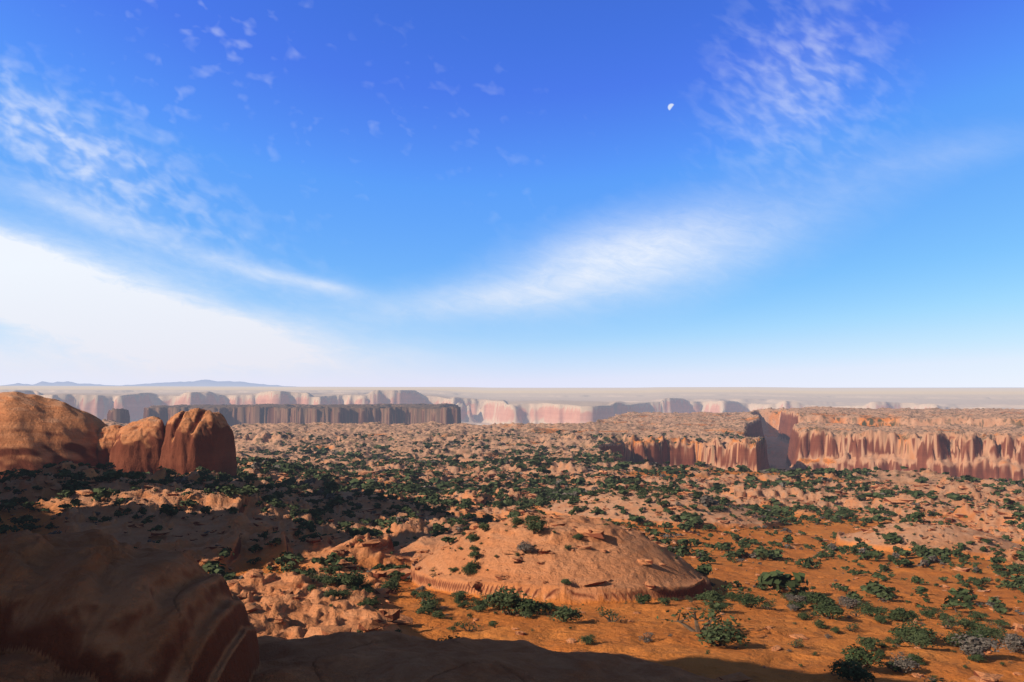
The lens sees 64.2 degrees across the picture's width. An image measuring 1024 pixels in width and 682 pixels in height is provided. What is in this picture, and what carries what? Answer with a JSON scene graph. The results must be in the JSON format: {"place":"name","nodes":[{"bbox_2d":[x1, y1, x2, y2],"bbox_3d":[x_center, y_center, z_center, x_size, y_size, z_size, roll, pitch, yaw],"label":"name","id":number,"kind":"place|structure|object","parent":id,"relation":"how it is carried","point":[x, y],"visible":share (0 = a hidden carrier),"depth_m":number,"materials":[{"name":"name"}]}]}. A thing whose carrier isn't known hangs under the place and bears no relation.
{"place":"outdoors","nodes":[
{"label":"outdoors","id":0,"kind":"place"},
{"bbox_2d":[0,380,1023,681],"bbox_3d":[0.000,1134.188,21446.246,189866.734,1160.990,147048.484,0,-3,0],"label":"ground","id":1,"kind":"structure","parent":0,"point":[82,598],"depth_m":146.41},
{"bbox_2d":[0,392,107,478],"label":"dome","id":2,"kind":"structure","parent":1,"relation":"on","point":[37,432],"depth_m":278.55,"materials":[{"name":"brown stone"}]},
{"bbox_2d":[96,424,122,465],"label":"dome","id":3,"kind":"structure","parent":1,"relation":"on","point":[106,435],"depth_m":287.79,"materials":[{"name":"brown stone"}]},
{"bbox_2d":[107,416,164,473],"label":"twin dome","id":4,"kind":"object","parent":1,"relation":"on","point":[137,445],"visible":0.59,"depth_m":282.32,"materials":[{"name":"brown stone"}]},
{"bbox_2d":[158,408,236,477],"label":"twin dome","id":5,"kind":"object","parent":1,"relation":"on","point":[195,438],"visible":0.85,"depth_m":284.05,"materials":[{"name":"brown stone"}]},
{"bbox_2d":[0,427,1023,681],"bbox_3d":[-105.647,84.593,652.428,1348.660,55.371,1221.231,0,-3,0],"label":"juniper scrub","id":6,"kind":"object","parent":1,"relation":"on","point":[974,643],"visible":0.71,"depth_m":196.20,"materials":[{"name":"green plant"}]},
{"bbox_2d":[0,462,1023,681],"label":"loose stones","id":7,"kind":"object","parent":1,"relation":"on","point":[395,616],"visible":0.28,"depth_m":156.26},
{"bbox_2d":[0,0,1023,387],"label":"sky","id":8,"kind":"structure","parent":0,"point":[298,193],"materials":[{"name":"blue"}]}
]}

